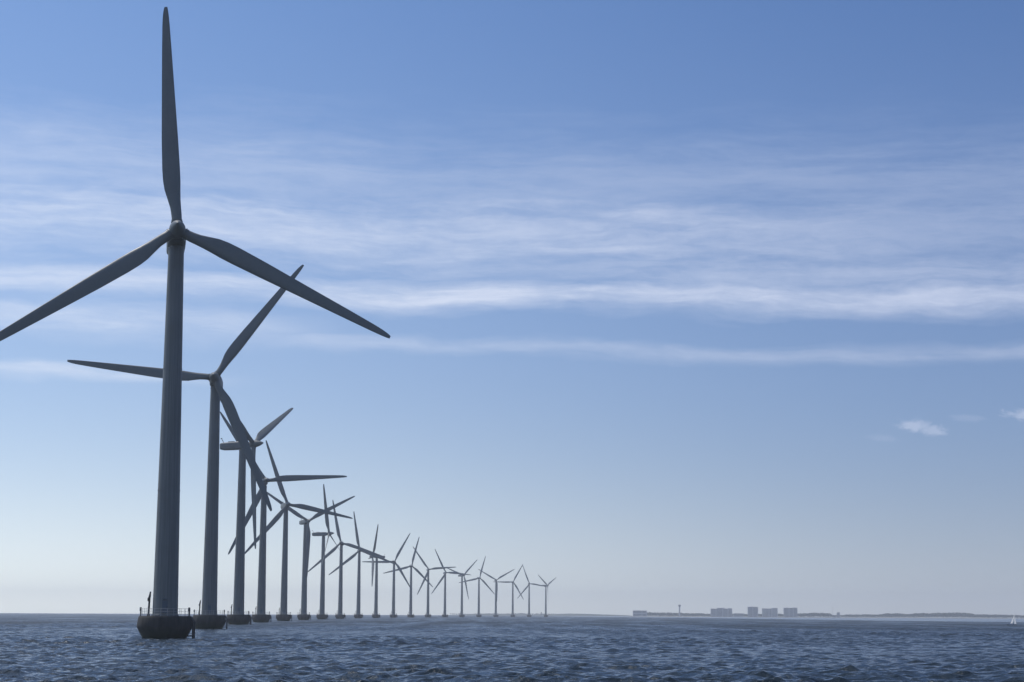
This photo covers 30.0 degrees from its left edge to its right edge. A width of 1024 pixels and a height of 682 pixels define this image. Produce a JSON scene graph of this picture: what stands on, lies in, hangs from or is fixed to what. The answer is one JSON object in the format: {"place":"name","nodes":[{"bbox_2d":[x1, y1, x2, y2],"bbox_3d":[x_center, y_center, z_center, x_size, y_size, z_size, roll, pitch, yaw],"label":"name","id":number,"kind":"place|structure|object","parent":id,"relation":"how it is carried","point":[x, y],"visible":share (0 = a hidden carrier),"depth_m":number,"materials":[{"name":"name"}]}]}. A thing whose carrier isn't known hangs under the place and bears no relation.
{"place":"outdoors","nodes":[
{"label":"outdoors","id":0,"kind":"place"},
{"bbox_2d":[0,613,1023,681],"bbox_3d":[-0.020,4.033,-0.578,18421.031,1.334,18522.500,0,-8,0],"label":"sea","id":1,"kind":"structure","parent":0,"point":[63,647],"depth_m":212.54,"materials":[{"name":"blue liquid"}]},
{"bbox_2d":[67,265,303,628],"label":"wind turbine","id":2,"kind":"object","parent":1,"relation":"in","point":[209,617],"visible":0.93,"depth_m":489.79,"materials":[{"name":"metal"}]},
{"bbox_2d":[0,7,390,638],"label":"wind turbine","id":3,"kind":"object","parent":1,"relation":"in","point":[164,620],"visible":0.96,"depth_m":301.17,"materials":[{"name":"metal"}]},
{"bbox_2d":[209,380,292,624],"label":"wind turbine","id":4,"kind":"object","parent":1,"relation":"in","point":[238,616],"visible":0.89,"depth_m":679.35,"materials":[{"name":"metal"}]},
{"bbox_2d":[220,411,346,621],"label":"wind turbine","id":5,"kind":"object","parent":1,"relation":"in","point":[261,616],"visible":0.86,"depth_m":868.37,"materials":[{"name":"metal"}]},
{"bbox_2d":[245,440,352,620],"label":"wind turbine","id":6,"kind":"object","parent":1,"relation":"in","point":[283,615],"visible":0.96,"depth_m":1058.40,"materials":[{"name":"metal"}]},
{"bbox_2d":[267,492,354,619],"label":"wind turbine","id":7,"kind":"object","parent":1,"relation":"in","point":[303,615],"visible":0.94,"depth_m":1245.96,"materials":[{"name":"metal"}]},
{"bbox_2d":[312,484,339,618],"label":"wind turbine","id":8,"kind":"object","parent":1,"relation":"in","point":[322,614],"visible":0.98,"depth_m":1437.43,"materials":[{"name":"metal"}]},
{"bbox_2d":[308,500,382,618],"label":"wind turbine","id":9,"kind":"object","parent":1,"relation":"in","point":[339,615],"visible":0.94,"depth_m":1625.38,"materials":[{"name":"metal"}]},
{"bbox_2d":[329,512,396,617],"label":"wind turbine","id":10,"kind":"object","parent":1,"relation":"in","point":[357,615],"visible":0.88,"depth_m":1815.88,"materials":[{"name":"metal"}]},
{"bbox_2d":[368,525,384,617],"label":"wind turbine","id":11,"kind":"object","parent":1,"relation":"in","point":[375,614],"visible":0.91,"depth_m":2002.94,"materials":[{"name":"metal"}]},
{"bbox_2d":[362,534,411,617],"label":"wind turbine","id":12,"kind":"object","parent":1,"relation":"in","point":[393,615],"visible":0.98,"depth_m":2193.03,"materials":[{"name":"metal"}]},
{"bbox_2d":[385,538,432,617],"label":"wind turbine","id":13,"kind":"object","parent":1,"relation":"in","point":[409,615],"visible":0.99,"depth_m":2383.11,"materials":[{"name":"metal"}]},
{"bbox_2d":[413,547,454,616],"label":"wind turbine","id":14,"kind":"object","parent":1,"relation":"in","point":[427,577],"visible":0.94,"depth_m":2572.45,"materials":[{"name":"metal"}]},
{"bbox_2d":[431,550,469,616],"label":"wind turbine","id":15,"kind":"object","parent":1,"relation":"in","point":[439,582],"visible":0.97,"depth_m":2761.72,"materials":[{"name":"metal"}]},
{"bbox_2d":[447,560,476,616],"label":"wind turbine","id":16,"kind":"object","parent":1,"relation":"in","point":[461,613],"visible":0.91,"depth_m":2951.10,"materials":[{"name":"metal"}]},
{"bbox_2d":[459,556,493,616],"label":"wind turbine","id":17,"kind":"object","parent":1,"relation":"in","point":[484,582],"visible":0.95,"depth_m":3140.73,"materials":[{"name":"metal"}]},
{"bbox_2d":[478,569,513,616],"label":"wind turbine","id":18,"kind":"object","parent":1,"relation":"in","point":[496,591],"visible":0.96,"depth_m":3328.62,"materials":[{"name":"metal"}]},
{"bbox_2d":[497,565,523,616],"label":"wind turbine","id":19,"kind":"object","parent":1,"relation":"in","point":[513,584],"visible":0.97,"depth_m":3518.16,"materials":[{"name":"metal"}]},
{"bbox_2d":[518,567,546,616],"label":"wind turbine","id":20,"kind":"object","parent":1,"relation":"in","point":[529,615],"visible":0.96,"depth_m":3708.53,"materials":[{"name":"metal"}]},
{"bbox_2d":[538,575,555,616],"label":"wind turbine","id":21,"kind":"object","parent":1,"relation":"in","point":[545,614],"visible":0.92,"depth_m":3896.74,"materials":[{"name":"metal"}]},
{"bbox_2d":[1007,615,1016,625],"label":"sailboat","id":22,"kind":"object","parent":1,"relation":"on","point":[1013,619],"visible":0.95,"depth_m":949.09,"materials":[{"name":"fabric"}]},
{"bbox_2d":[0,0,1023,617],"label":"sky","id":23,"kind":"structure","parent":0,"point":[699,306],"materials":[{"name":"blue"}]},
{"bbox_2d":[455,613,627,615],"bbox_3d":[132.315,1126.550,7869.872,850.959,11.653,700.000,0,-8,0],"label":"hills","id":24,"kind":"structure","parent":0,"point":[492,614],"depth_m":7585.26,"materials":[{"name":"grey"}]},
{"bbox_2d":[450,613,551,614],"bbox_3d":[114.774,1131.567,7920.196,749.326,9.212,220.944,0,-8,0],"label":"wood","id":25,"kind":"object","parent":24,"relation":"on","point":[507,613],"visible":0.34,"depth_m":7825.49,"materials":[{"name":"grey"}]},
{"bbox_2d":[573,616,1023,621],"bbox_3d":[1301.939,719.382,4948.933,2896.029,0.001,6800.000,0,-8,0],"label":"calm water","id":26,"kind":"structure","parent":0,"point":[951,619],"depth_m":3269.06,"materials":[{"name":"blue liquid"}]},
{"bbox_2d":[628,612,1023,618],"bbox_3d":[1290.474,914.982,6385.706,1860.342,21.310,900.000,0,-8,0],"label":"shore","id":27,"kind":"structure","parent":0,"point":[946,615],"depth_m":6194.42,"materials":[{"name":"grey"}]},
{"bbox_2d":[633,611,646,615],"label":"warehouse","id":28,"kind":"structure","parent":27,"relation":"on","point":[639,613],"depth_m":6087.68,"materials":[{"name":"concrete"}]},
{"bbox_2d":[711,608,731,616],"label":"apartment block","id":29,"kind":"structure","parent":27,"relation":"on","point":[721,612],"depth_m":6091.30,"materials":[{"name":"concrete"}]},
{"bbox_2d":[733,613,743,616],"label":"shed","id":30,"kind":"structure","parent":27,"relation":"on","point":[738,614],"depth_m":6071.43,"materials":[{"name":"grey"}]},
{"bbox_2d":[748,607,757,616],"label":"apartment block","id":31,"kind":"structure","parent":27,"relation":"on","point":[752,611],"depth_m":6091.92,"materials":[{"name":"concrete"}]},
{"bbox_2d":[762,608,777,616],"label":"apartment block","id":32,"kind":"structure","parent":27,"relation":"on","point":[772,612],"depth_m":6091.74,"materials":[{"name":"concrete"}]},
{"bbox_2d":[783,608,797,616],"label":"apartment block","id":33,"kind":"structure","parent":27,"relation":"on","point":[790,612],"depth_m":6091.47,"materials":[{"name":"concrete"}]}
]}

